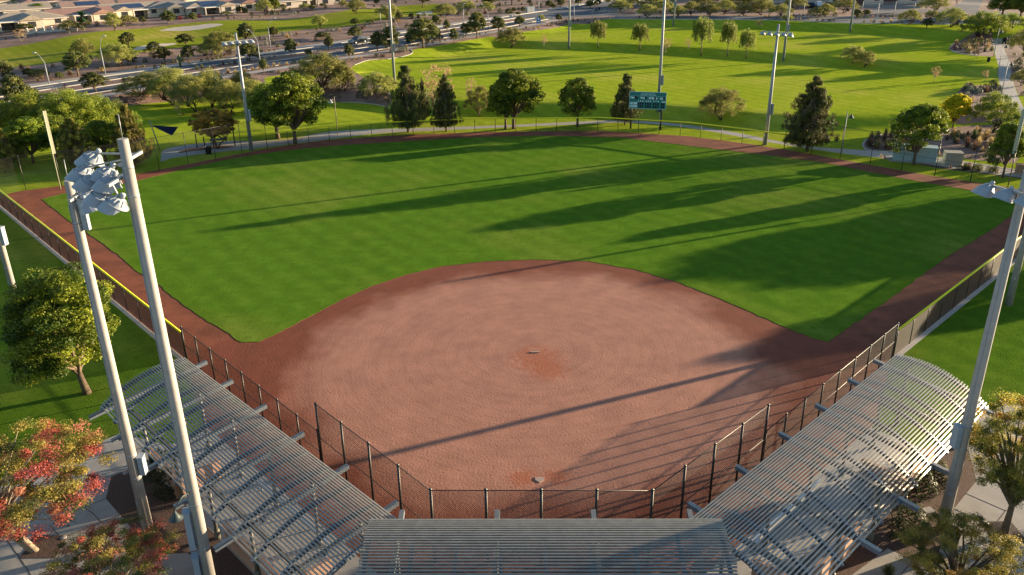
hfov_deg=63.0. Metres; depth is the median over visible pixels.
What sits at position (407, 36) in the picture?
oak tree
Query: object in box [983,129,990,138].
ornamental grass
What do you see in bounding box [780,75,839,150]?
pine tree
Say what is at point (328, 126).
outfield fence
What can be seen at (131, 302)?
sideline fence
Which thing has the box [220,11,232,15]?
mesquite tree
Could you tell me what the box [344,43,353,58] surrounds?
oak tree
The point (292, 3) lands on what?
house
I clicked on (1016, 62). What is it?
round shrub
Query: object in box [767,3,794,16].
mesquite tree
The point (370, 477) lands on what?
backstop fence
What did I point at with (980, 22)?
mesquite tree
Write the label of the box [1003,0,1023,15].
ash tree
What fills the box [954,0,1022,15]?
side road
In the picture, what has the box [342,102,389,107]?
kerb
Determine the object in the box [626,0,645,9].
mesquite tree
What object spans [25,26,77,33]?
garden fence
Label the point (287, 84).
ash tree
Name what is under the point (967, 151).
planting bed
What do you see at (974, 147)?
ornamental grass
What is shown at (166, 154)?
park path
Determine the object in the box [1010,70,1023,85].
mesquite tree
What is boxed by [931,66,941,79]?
sparse tree
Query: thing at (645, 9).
mesquite tree
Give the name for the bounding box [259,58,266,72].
oak tree
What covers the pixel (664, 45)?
sparse tree
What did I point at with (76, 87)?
road median
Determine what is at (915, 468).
block wall
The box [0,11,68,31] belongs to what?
house
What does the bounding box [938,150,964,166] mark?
utility cabinet
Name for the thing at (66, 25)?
mesquite tree
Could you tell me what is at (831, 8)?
mesquite tree
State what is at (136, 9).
house
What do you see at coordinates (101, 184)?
stadium light pole
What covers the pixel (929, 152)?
utility cabinet
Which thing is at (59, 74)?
oak tree
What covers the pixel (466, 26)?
oak tree
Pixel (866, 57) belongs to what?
mesquite tree
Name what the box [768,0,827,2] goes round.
house
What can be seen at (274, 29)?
oak tree
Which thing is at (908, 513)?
round shrub
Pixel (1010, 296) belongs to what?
stadium light pole
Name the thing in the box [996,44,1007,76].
path lamp
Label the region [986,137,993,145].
ornamental grass
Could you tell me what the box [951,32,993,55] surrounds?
planting bed
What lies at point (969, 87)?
round shrub
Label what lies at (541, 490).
backstop fence
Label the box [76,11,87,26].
palm tree
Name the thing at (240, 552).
block wall
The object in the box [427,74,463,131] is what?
pine tree
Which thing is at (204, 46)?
mesquite tree
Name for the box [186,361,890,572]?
infield dirt
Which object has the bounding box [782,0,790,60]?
stadium light pole
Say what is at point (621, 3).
mesquite tree
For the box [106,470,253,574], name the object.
planting bed
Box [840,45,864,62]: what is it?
mesquite tree
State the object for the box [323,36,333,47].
oak tree
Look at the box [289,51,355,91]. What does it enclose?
mesquite tree
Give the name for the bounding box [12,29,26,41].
sparse tree
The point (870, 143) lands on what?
ornamental grass
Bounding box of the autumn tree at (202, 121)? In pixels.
[187,107,239,147]
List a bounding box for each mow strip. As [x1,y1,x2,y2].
[0,205,182,358]
[892,258,1015,357]
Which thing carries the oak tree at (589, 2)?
on the boulevard at (583, 10)
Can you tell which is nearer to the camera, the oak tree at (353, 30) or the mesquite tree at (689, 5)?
the oak tree at (353, 30)
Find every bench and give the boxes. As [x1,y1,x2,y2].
[256,480,328,546]
[751,477,827,542]
[804,535,843,574]
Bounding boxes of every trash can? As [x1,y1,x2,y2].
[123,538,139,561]
[204,146,211,153]
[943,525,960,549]
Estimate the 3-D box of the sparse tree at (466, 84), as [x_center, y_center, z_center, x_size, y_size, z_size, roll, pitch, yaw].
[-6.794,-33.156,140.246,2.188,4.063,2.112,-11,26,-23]
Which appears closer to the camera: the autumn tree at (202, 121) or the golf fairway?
the autumn tree at (202, 121)
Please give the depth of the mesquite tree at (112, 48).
171.91 m
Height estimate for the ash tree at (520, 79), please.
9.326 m
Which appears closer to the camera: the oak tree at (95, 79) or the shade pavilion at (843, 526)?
the shade pavilion at (843, 526)
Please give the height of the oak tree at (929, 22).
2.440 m
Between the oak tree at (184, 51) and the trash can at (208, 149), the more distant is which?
the oak tree at (184, 51)
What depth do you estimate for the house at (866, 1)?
266.67 m
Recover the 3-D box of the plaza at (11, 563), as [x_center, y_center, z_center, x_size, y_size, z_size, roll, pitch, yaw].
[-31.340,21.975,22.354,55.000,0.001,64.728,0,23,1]
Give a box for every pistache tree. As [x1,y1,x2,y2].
[0,416,119,552]
[38,513,182,574]
[894,504,1023,574]
[952,387,1023,534]
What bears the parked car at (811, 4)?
on the desert ground at (305, 39)
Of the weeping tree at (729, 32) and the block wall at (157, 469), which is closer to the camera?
the block wall at (157, 469)
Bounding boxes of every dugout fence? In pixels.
[180,326,320,466]
[763,322,898,466]
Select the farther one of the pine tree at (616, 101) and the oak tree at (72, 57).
the oak tree at (72, 57)
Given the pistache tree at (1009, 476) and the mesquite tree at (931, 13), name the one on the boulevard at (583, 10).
the mesquite tree at (931, 13)
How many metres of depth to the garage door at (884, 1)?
267.55 m
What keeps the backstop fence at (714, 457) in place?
on the infield dirt at (441, 378)
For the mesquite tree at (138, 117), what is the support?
on the park lawn at (894, 79)
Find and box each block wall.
[150,447,185,493]
[172,459,220,498]
[222,522,279,574]
[299,557,331,574]
[751,557,786,574]
[809,521,862,574]
[859,458,909,495]
[897,445,935,496]
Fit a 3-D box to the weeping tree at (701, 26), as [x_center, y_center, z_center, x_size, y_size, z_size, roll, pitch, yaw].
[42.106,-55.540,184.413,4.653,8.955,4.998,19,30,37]
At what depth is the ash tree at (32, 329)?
52.37 m
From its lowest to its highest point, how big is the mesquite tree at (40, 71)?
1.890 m
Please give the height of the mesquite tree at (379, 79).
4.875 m
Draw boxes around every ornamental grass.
[866,139,874,146]
[875,131,880,139]
[880,563,896,574]
[962,136,971,146]
[969,129,978,138]
[970,142,977,150]
[974,132,984,139]
[976,136,983,145]
[983,84,989,91]
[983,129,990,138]
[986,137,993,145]
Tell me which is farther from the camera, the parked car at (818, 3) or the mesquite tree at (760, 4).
the parked car at (818, 3)
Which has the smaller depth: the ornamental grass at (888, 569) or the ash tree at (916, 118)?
the ornamental grass at (888, 569)
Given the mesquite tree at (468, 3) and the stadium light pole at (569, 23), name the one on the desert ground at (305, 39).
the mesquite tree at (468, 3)
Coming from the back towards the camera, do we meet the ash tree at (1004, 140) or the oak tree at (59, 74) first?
the oak tree at (59, 74)
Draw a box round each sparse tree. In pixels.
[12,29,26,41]
[171,94,185,116]
[421,64,454,107]
[465,78,476,94]
[663,37,672,53]
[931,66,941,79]
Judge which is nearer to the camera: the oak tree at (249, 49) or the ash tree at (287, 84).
the ash tree at (287, 84)
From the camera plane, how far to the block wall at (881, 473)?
45.88 m
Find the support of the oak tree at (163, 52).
on the desert ground at (305, 39)
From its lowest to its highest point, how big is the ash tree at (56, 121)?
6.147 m
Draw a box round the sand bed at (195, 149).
[179,146,233,152]
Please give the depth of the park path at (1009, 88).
158.42 m
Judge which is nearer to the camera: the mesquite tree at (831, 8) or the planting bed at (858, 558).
the planting bed at (858, 558)
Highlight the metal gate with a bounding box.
[592,9,617,19]
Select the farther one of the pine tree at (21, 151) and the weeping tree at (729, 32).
the weeping tree at (729, 32)
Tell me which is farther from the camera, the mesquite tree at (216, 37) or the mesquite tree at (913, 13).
the mesquite tree at (913, 13)
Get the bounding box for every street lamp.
[32,52,49,83]
[100,35,105,74]
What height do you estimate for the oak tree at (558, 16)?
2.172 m
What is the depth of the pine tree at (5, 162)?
107.44 m
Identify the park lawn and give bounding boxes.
[0,19,1023,193]
[265,75,318,83]
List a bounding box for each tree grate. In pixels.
[20,535,67,557]
[987,521,1023,542]
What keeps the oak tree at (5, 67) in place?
on the desert ground at (305, 39)
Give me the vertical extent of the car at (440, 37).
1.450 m
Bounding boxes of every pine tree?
[0,128,28,171]
[11,136,29,160]
[52,117,97,166]
[107,103,154,166]
[384,64,431,131]
[416,78,430,122]
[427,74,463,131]
[609,72,643,124]
[611,93,620,121]
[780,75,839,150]
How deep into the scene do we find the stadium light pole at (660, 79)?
131.46 m
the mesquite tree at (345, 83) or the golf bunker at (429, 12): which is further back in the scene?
the golf bunker at (429, 12)
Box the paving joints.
[6,493,1023,574]
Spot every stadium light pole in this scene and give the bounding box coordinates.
[0,226,15,291]
[64,114,215,574]
[64,161,154,532]
[221,33,254,150]
[388,0,395,83]
[568,0,571,48]
[656,0,665,111]
[672,0,676,25]
[759,24,792,144]
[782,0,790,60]
[849,0,854,31]
[936,170,1023,531]
[1005,229,1023,305]
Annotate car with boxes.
[348,35,367,43]
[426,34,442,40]
[807,2,814,7]
[815,1,822,6]
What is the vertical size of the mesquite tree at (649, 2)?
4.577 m
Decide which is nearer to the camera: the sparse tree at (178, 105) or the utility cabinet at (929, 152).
the utility cabinet at (929, 152)
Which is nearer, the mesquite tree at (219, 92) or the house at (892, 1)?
the mesquite tree at (219, 92)
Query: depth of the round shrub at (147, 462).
47.25 m
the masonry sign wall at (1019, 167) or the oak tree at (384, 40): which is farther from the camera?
the oak tree at (384, 40)
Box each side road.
[871,8,947,12]
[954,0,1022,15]
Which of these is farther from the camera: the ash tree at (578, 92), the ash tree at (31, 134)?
the ash tree at (578, 92)
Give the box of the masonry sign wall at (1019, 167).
[1014,163,1023,173]
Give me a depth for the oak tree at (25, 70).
163.94 m
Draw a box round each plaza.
[0,434,194,574]
[853,404,1023,574]
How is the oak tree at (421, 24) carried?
on the park lawn at (894, 79)
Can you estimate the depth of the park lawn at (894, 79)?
156.52 m
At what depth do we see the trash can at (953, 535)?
41.16 m
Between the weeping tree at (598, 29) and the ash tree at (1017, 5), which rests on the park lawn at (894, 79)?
the weeping tree at (598, 29)
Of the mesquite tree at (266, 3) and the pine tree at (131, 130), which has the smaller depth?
the pine tree at (131, 130)
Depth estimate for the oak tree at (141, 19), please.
237.45 m
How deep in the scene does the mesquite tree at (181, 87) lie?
139.86 m
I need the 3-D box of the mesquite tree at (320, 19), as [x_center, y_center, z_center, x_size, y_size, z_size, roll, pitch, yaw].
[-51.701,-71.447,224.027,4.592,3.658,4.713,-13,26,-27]
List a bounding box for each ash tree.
[0,261,120,394]
[1,116,56,163]
[35,113,64,157]
[80,119,117,160]
[241,82,315,138]
[259,71,328,143]
[268,0,280,10]
[485,79,524,128]
[487,68,545,128]
[557,77,596,126]
[885,103,950,164]
[984,119,1023,177]
[986,0,1016,14]
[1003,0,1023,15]
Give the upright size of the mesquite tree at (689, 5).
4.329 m
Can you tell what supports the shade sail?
on the park lawn at (894, 79)
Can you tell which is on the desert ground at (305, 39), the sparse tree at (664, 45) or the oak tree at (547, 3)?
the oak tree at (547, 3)
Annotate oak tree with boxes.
[0,59,14,77]
[0,74,31,102]
[14,23,35,28]
[21,68,33,75]
[54,72,64,78]
[60,50,90,75]
[78,19,91,27]
[78,71,106,91]
[118,32,134,46]
[120,52,137,64]
[139,16,146,21]
[146,41,159,52]
[154,46,171,61]
[158,10,175,23]
[175,33,194,45]
[180,45,194,60]
[187,12,197,18]
[236,22,253,40]
[239,43,262,60]
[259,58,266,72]
[267,26,278,35]
[282,38,296,55]
[315,32,329,38]
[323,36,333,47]
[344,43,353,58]
[347,26,361,35]
[350,18,359,25]
[369,31,381,50]
[379,25,399,52]
[395,12,403,19]
[404,32,416,42]
[406,17,439,47]
[430,15,441,24]
[442,19,450,31]
[449,28,458,39]
[460,23,469,32]
[466,11,486,38]
[490,16,505,30]
[505,8,512,13]
[514,16,524,26]
[545,0,552,5]
[555,14,561,21]
[557,0,564,4]
[584,0,594,7]
[853,9,863,17]
[862,9,870,14]
[921,18,934,27]
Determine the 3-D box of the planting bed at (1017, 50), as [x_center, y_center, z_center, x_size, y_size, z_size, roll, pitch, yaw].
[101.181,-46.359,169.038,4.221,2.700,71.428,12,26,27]
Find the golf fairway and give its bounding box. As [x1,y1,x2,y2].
[0,4,448,66]
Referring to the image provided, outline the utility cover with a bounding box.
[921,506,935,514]
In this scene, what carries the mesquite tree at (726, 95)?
on the park lawn at (894, 79)
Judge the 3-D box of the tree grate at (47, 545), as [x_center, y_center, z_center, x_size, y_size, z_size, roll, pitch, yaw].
[-23.750,13.162,42.443,1.980,0.030,1.687,0,23,1]
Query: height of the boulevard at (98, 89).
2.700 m
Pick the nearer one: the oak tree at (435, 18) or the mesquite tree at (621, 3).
the oak tree at (435, 18)
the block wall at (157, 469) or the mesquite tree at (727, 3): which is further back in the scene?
the mesquite tree at (727, 3)
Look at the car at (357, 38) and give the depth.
197.88 m
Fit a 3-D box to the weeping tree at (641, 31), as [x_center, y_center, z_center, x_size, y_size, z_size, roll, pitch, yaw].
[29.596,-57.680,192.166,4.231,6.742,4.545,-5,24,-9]
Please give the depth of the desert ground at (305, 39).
218.18 m
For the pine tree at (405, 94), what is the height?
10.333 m
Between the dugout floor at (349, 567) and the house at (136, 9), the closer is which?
the dugout floor at (349, 567)
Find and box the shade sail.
[149,120,177,150]
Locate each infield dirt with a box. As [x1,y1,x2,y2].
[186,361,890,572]
[189,260,890,558]
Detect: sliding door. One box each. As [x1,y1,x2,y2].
[1,22,14,30]
[132,10,143,16]
[204,8,214,13]
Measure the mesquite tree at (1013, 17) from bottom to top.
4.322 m
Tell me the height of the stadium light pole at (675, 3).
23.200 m
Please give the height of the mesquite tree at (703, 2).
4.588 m
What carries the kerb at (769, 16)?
on the boulevard at (583, 10)
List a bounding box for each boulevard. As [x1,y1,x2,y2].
[0,17,542,97]
[509,0,1019,23]
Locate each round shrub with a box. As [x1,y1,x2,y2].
[143,458,159,483]
[146,448,173,464]
[149,465,181,501]
[355,88,366,97]
[379,87,390,94]
[883,516,908,540]
[891,499,928,529]
[909,468,937,500]
[920,463,949,492]
[937,459,947,473]
[951,131,959,139]
[965,85,974,92]
[970,164,980,171]
[988,79,997,87]
[988,165,999,172]
[994,85,1004,93]
[1010,56,1023,68]
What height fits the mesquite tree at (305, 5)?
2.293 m
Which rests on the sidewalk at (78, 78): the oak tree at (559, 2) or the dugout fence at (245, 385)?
the oak tree at (559, 2)
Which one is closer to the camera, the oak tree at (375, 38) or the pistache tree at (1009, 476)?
the pistache tree at (1009, 476)
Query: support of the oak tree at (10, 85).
on the desert ground at (305, 39)
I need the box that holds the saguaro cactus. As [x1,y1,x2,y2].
[178,55,182,66]
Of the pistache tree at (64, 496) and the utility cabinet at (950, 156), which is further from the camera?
the utility cabinet at (950, 156)
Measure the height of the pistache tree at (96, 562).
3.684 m
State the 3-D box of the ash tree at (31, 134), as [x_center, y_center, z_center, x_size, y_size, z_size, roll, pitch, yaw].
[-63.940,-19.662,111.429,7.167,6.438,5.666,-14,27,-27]
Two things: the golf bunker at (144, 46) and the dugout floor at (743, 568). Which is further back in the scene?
the golf bunker at (144, 46)
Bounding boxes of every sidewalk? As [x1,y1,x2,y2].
[3,20,558,112]
[17,0,603,87]
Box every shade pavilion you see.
[88,357,398,574]
[355,509,737,574]
[687,354,994,574]
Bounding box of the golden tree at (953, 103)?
[939,93,972,129]
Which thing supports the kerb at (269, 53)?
on the boulevard at (98, 89)
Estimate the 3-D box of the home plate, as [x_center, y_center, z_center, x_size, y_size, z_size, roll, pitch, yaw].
[1.565,10.839,47.076,0.520,0.030,0.520,0,23,1]
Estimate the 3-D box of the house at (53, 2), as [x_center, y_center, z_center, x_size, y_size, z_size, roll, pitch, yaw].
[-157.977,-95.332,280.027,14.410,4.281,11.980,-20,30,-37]
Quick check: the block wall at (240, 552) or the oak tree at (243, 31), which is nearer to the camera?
the block wall at (240, 552)
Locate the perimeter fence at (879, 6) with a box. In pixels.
[863,2,920,7]
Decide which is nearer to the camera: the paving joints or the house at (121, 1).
the paving joints
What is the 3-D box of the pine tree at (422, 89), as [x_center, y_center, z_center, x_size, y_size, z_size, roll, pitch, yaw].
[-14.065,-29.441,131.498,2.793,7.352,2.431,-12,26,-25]
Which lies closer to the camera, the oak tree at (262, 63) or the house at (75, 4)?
the oak tree at (262, 63)
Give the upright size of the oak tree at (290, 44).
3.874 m
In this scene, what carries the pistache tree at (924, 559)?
on the plaza at (988, 493)
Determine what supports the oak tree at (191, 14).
on the desert ground at (305, 39)
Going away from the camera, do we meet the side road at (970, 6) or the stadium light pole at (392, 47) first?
the stadium light pole at (392, 47)
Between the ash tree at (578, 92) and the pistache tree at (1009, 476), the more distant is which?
the ash tree at (578, 92)
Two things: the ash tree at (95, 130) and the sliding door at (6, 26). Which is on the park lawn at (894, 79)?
the ash tree at (95, 130)
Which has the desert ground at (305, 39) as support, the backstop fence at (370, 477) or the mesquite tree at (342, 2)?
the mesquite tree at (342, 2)
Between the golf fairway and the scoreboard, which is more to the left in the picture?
the golf fairway
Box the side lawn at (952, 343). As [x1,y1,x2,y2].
[0,209,1023,477]
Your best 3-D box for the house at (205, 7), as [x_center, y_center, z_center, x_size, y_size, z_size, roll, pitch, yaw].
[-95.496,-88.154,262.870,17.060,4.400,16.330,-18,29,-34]
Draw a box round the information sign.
[536,17,540,25]
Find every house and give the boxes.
[0,0,13,3]
[0,2,52,13]
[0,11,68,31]
[13,0,67,8]
[41,6,115,21]
[55,0,114,8]
[94,1,155,17]
[114,0,166,2]
[145,0,186,17]
[182,0,239,14]
[219,0,260,10]
[261,0,309,9]
[310,0,340,4]
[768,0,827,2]
[828,0,883,4]
[883,0,920,3]
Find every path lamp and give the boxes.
[328,97,337,134]
[841,111,853,152]
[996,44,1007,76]
[1001,60,1013,92]
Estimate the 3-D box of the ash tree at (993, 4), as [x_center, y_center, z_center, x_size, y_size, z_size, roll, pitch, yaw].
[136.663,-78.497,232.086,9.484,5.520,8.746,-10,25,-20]
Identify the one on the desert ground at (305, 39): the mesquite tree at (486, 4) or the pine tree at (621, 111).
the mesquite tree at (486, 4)
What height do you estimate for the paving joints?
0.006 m
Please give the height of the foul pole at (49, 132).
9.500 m
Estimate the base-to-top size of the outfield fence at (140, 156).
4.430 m
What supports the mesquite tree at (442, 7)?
on the desert ground at (305, 39)
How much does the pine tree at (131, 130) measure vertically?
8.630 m
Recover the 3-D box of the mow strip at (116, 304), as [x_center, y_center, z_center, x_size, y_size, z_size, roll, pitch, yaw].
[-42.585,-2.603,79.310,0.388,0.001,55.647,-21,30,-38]
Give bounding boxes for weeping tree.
[590,20,607,44]
[630,22,649,50]
[691,15,714,55]
[719,19,737,55]
[739,28,756,58]
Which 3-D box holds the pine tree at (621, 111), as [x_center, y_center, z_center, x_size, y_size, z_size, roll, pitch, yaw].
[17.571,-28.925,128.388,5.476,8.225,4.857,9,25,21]
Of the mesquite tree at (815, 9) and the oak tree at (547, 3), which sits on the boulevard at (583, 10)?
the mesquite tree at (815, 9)
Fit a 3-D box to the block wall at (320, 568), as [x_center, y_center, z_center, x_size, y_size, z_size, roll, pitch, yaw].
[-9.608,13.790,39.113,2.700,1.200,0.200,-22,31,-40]
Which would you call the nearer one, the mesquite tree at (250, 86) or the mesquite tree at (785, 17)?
the mesquite tree at (250, 86)
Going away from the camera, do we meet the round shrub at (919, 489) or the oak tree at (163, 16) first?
the round shrub at (919, 489)
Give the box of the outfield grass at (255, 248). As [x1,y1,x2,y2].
[43,136,1014,341]
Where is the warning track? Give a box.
[4,131,1023,358]
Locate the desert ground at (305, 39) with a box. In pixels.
[0,0,1023,113]
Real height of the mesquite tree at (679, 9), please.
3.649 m
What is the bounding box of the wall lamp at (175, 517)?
[169,492,188,522]
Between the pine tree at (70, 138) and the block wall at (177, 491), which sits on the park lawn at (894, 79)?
the pine tree at (70, 138)
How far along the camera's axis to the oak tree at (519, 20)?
220.24 m
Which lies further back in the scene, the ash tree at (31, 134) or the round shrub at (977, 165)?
the ash tree at (31, 134)
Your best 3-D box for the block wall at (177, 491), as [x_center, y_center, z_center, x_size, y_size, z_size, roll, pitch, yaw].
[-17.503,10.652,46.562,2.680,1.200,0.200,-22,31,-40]
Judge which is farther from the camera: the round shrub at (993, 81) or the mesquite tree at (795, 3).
the mesquite tree at (795, 3)
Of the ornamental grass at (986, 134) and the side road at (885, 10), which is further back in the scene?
the side road at (885, 10)
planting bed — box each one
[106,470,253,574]
[835,449,975,574]
[864,125,1018,162]
[882,158,1020,177]
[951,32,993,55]
[956,85,1008,123]
[1002,34,1023,95]
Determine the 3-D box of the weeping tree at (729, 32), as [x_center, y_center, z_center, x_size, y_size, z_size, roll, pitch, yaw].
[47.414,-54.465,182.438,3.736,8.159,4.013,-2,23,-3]
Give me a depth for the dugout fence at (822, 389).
52.59 m
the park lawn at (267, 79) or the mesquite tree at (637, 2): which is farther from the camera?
the mesquite tree at (637, 2)
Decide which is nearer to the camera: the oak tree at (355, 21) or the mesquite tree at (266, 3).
the oak tree at (355, 21)
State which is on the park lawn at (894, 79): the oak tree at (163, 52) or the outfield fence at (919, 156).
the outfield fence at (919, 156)
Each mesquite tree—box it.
[0,89,67,124]
[0,99,35,130]
[24,87,118,132]
[27,68,51,77]
[57,19,80,31]
[68,37,95,54]
[73,94,121,124]
[95,42,139,66]
[103,12,121,30]
[113,72,168,98]
[116,14,137,25]
[118,111,141,124]
[146,64,190,104]
[167,71,216,111]
[184,66,227,107]
[194,42,222,57]
[199,29,235,55]
[204,78,241,112]
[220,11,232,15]
[225,70,257,98]
[233,77,259,106]
[254,0,273,14]
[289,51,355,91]
[298,3,309,9]
[311,14,327,26]
[323,62,355,89]
[332,65,356,90]
[337,0,346,6]
[346,0,365,13]
[358,70,397,97]
[373,5,401,19]
[431,3,456,17]
[454,0,475,11]
[462,85,488,115]
[477,1,495,11]
[494,26,525,47]
[608,0,632,11]
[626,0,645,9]
[636,4,659,16]
[643,0,658,4]
[651,0,673,14]
[668,4,688,16]
[682,1,702,15]
[691,0,717,7]
[696,86,748,119]
[700,3,722,15]
[715,0,736,14]
[730,0,749,9]
[734,4,756,15]
[741,0,771,5]
[749,0,774,14]
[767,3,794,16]
[781,14,794,20]
[784,0,808,9]
[808,6,829,17]
[816,3,835,15]
[830,0,860,12]
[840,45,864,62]
[853,50,875,66]
[897,9,922,23]
[915,0,951,10]
[924,10,938,18]
[934,6,968,26]
[957,10,1014,39]
[964,90,1023,132]
[994,12,1023,28]
[1006,29,1023,56]
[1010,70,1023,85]
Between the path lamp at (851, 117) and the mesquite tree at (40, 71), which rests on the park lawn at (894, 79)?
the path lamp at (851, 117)
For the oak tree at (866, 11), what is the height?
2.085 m
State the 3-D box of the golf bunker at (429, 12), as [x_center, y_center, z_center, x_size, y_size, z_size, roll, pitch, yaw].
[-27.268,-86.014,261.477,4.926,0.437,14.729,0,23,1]
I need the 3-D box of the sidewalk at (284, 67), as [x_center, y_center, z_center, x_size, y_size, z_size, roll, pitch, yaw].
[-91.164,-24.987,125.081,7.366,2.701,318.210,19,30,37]
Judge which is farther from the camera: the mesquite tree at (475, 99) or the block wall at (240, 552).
the mesquite tree at (475, 99)
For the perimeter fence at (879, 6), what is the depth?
255.70 m
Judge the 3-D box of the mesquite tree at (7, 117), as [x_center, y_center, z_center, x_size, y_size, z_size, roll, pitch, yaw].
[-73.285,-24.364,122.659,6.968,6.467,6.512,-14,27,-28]
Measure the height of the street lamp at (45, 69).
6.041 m
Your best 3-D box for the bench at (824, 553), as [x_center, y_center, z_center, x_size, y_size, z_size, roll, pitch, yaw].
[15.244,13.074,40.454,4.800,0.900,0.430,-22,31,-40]
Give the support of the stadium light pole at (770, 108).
on the park lawn at (894, 79)
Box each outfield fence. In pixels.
[1,118,267,188]
[265,117,785,147]
[784,118,1023,185]
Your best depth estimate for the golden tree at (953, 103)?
122.16 m
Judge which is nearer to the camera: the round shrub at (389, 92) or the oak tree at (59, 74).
the round shrub at (389, 92)
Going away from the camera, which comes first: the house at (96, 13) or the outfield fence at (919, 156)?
the outfield fence at (919, 156)
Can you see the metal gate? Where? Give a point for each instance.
(605, 11)
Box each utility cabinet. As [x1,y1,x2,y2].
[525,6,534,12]
[889,143,938,164]
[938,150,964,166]
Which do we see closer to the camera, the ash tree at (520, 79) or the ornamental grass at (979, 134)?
the ornamental grass at (979, 134)
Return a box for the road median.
[0,18,529,98]
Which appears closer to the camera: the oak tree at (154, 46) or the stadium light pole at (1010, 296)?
the stadium light pole at (1010, 296)
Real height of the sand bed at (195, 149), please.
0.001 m
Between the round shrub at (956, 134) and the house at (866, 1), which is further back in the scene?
the house at (866, 1)
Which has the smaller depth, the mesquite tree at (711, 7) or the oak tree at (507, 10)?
the mesquite tree at (711, 7)
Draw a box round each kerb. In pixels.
[0,18,513,96]
[31,0,610,86]
[41,18,533,95]
[62,19,547,98]
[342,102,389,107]
[610,18,969,24]
[612,15,1019,20]
[862,134,892,151]
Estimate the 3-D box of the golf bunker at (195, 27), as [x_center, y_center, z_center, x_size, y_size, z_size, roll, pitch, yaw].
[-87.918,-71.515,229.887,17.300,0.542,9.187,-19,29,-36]
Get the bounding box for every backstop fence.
[314,402,431,558]
[429,488,654,565]
[650,403,769,558]
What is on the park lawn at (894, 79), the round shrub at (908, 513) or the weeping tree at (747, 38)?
the weeping tree at (747, 38)
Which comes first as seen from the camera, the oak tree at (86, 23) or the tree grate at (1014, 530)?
the tree grate at (1014, 530)
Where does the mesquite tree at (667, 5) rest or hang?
on the desert ground at (305, 39)
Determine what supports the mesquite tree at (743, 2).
on the desert ground at (305, 39)
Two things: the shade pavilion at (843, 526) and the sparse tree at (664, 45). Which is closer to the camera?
the shade pavilion at (843, 526)
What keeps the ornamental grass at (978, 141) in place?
on the planting bed at (967, 151)
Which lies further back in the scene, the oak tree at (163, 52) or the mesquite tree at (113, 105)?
the oak tree at (163, 52)
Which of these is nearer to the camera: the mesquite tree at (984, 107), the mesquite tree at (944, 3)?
the mesquite tree at (984, 107)
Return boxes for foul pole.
[42,111,60,188]
[1007,109,1023,186]
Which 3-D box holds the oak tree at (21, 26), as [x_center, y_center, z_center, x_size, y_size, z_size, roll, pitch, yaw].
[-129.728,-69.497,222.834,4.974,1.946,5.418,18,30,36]
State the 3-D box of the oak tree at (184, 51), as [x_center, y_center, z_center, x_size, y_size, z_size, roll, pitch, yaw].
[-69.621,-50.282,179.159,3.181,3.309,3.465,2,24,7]
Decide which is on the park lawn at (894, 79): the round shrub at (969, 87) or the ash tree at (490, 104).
the ash tree at (490, 104)
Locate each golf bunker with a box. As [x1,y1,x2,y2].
[134,43,176,49]
[160,24,222,30]
[416,11,432,13]
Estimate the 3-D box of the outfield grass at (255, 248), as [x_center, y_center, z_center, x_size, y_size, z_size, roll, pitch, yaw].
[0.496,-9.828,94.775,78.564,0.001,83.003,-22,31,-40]
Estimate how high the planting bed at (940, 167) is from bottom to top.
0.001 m
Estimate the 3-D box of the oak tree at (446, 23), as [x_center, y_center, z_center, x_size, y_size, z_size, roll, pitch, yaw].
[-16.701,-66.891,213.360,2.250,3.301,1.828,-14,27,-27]
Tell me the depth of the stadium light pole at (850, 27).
211.39 m
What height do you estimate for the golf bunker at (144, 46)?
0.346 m
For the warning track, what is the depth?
80.81 m
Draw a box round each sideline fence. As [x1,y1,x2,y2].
[0,190,185,357]
[893,235,1021,356]
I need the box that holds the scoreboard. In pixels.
[629,91,666,129]
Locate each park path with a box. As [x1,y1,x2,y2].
[161,120,1021,177]
[992,38,1023,125]
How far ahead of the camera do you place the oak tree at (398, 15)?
229.64 m
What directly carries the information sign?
on the desert ground at (305, 39)
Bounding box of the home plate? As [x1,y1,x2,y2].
[535,477,543,482]
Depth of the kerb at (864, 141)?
114.46 m
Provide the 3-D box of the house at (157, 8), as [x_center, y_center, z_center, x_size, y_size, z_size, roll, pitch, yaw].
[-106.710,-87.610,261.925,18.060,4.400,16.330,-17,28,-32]
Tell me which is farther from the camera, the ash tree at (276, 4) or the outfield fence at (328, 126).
the ash tree at (276, 4)
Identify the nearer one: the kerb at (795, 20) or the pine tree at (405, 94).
the pine tree at (405, 94)
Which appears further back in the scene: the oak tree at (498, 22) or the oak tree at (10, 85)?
the oak tree at (498, 22)
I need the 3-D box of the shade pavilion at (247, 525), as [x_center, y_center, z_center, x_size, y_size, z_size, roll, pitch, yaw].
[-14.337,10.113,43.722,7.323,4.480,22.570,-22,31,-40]
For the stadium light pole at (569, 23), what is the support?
on the park lawn at (894, 79)
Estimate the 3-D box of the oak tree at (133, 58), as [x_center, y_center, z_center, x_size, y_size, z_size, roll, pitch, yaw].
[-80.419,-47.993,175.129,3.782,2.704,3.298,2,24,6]
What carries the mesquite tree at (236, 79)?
on the park lawn at (894, 79)
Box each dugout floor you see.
[145,429,376,574]
[707,428,941,574]

